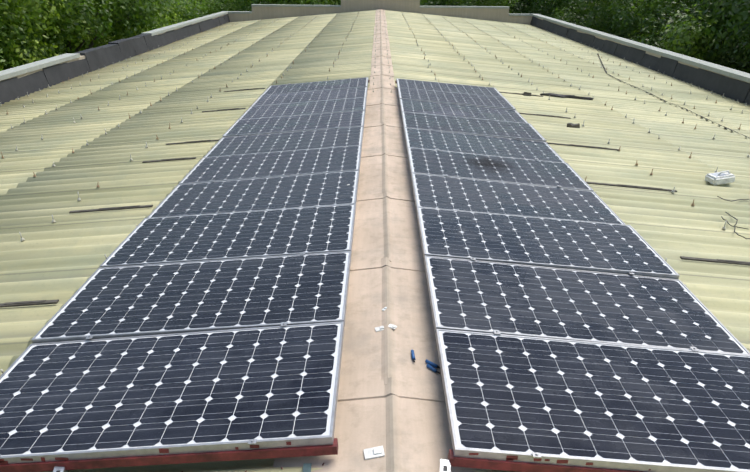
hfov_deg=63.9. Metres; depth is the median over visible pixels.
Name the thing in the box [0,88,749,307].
mounting rails
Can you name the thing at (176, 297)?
solar panel
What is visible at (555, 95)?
felt debris
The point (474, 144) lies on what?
solar panel
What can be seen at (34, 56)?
tree
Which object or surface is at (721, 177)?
white jerrycan
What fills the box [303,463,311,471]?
flat bar steel
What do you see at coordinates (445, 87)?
solar panel
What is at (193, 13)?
tree
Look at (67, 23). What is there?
tree
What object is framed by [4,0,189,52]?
tree
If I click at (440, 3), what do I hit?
tree
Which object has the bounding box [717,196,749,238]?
loose cables
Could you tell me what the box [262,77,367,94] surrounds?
solar panel
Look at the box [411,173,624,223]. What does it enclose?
solar panel
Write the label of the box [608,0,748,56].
tree
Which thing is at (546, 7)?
tree
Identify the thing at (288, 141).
solar panel
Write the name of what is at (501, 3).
tree
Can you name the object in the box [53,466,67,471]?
bracket
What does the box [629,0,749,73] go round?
tree
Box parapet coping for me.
[0,4,749,82]
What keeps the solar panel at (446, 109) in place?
on the panel clamps
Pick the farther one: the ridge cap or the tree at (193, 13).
the tree at (193, 13)
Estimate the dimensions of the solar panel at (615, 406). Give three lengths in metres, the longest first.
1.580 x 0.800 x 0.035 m
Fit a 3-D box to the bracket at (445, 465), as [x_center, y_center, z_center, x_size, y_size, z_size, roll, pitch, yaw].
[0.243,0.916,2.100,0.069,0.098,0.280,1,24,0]
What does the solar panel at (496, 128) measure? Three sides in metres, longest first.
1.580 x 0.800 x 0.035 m
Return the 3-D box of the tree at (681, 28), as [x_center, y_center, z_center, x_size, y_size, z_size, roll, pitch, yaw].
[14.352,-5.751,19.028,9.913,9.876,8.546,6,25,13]
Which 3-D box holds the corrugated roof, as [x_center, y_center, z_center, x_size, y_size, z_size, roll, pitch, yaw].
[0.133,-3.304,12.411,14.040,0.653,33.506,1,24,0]
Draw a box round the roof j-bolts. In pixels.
[0,11,749,374]
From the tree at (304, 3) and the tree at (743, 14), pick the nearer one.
the tree at (743, 14)
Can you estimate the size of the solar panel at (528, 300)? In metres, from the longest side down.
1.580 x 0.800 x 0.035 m
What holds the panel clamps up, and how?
on the corrugated roof
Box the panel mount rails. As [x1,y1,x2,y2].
[0,80,650,471]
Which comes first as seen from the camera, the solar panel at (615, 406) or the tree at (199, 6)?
the solar panel at (615, 406)
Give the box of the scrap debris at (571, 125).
[567,123,579,127]
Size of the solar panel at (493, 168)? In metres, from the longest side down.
1.580 x 0.800 x 0.035 m
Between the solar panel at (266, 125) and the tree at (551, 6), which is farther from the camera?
the tree at (551, 6)
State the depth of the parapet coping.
16.12 m
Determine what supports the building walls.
on the ground
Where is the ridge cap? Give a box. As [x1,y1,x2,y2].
[273,9,490,471]
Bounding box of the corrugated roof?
[0,10,749,471]
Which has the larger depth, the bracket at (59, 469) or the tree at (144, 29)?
the tree at (144, 29)
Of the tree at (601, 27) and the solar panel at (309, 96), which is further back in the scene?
the tree at (601, 27)
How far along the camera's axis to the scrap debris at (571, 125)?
8.04 m
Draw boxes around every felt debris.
[540,93,574,97]
[567,95,592,100]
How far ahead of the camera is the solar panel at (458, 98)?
8.44 m
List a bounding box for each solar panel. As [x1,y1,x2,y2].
[0,321,344,463]
[31,251,350,342]
[99,204,355,267]
[147,170,358,217]
[179,145,361,183]
[204,126,363,156]
[222,110,364,136]
[239,97,366,118]
[251,86,367,105]
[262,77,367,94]
[396,78,503,96]
[398,87,515,109]
[399,99,527,122]
[402,112,545,141]
[404,127,565,162]
[407,147,593,190]
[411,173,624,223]
[417,207,679,278]
[424,255,749,354]
[435,329,749,471]
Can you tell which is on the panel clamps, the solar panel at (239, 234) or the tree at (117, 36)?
the solar panel at (239, 234)
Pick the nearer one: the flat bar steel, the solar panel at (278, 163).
the flat bar steel
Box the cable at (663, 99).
[597,54,748,137]
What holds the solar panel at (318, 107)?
on the panel clamps
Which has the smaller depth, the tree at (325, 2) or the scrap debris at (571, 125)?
the scrap debris at (571, 125)
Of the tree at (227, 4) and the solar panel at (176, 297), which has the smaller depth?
the solar panel at (176, 297)
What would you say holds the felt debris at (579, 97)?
on the corrugated roof
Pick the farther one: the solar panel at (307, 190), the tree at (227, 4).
the tree at (227, 4)
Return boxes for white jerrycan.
[705,170,734,184]
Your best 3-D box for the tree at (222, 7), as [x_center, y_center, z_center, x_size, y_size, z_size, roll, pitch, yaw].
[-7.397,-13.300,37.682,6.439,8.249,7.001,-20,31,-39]
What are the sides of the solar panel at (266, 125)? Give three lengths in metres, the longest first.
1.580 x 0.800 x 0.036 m
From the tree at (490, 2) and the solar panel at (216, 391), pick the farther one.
the tree at (490, 2)
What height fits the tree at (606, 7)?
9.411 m
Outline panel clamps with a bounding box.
[0,18,698,457]
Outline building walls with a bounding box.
[1,0,748,82]
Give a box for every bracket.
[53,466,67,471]
[440,459,450,471]
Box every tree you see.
[0,0,67,70]
[0,0,116,69]
[4,0,155,53]
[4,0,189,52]
[41,0,190,52]
[82,0,209,31]
[169,0,226,21]
[191,0,261,14]
[197,0,308,14]
[261,0,340,4]
[269,0,340,4]
[335,0,462,5]
[420,0,530,13]
[432,0,545,13]
[508,1,604,16]
[518,0,631,31]
[550,0,644,43]
[579,0,705,38]
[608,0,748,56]
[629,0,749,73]
[657,0,749,66]
[701,0,749,71]
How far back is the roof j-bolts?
11.48 m
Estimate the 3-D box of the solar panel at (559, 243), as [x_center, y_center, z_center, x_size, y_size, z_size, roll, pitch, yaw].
[1.089,0.030,4.051,1.580,0.036,0.800,5,24,-2]
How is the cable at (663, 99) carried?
on the corrugated roof
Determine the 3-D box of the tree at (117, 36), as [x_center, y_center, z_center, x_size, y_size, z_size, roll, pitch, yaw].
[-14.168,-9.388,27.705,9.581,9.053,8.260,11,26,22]
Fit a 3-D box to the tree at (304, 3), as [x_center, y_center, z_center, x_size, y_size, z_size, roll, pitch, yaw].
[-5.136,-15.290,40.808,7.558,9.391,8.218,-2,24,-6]
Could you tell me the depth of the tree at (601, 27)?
32.92 m

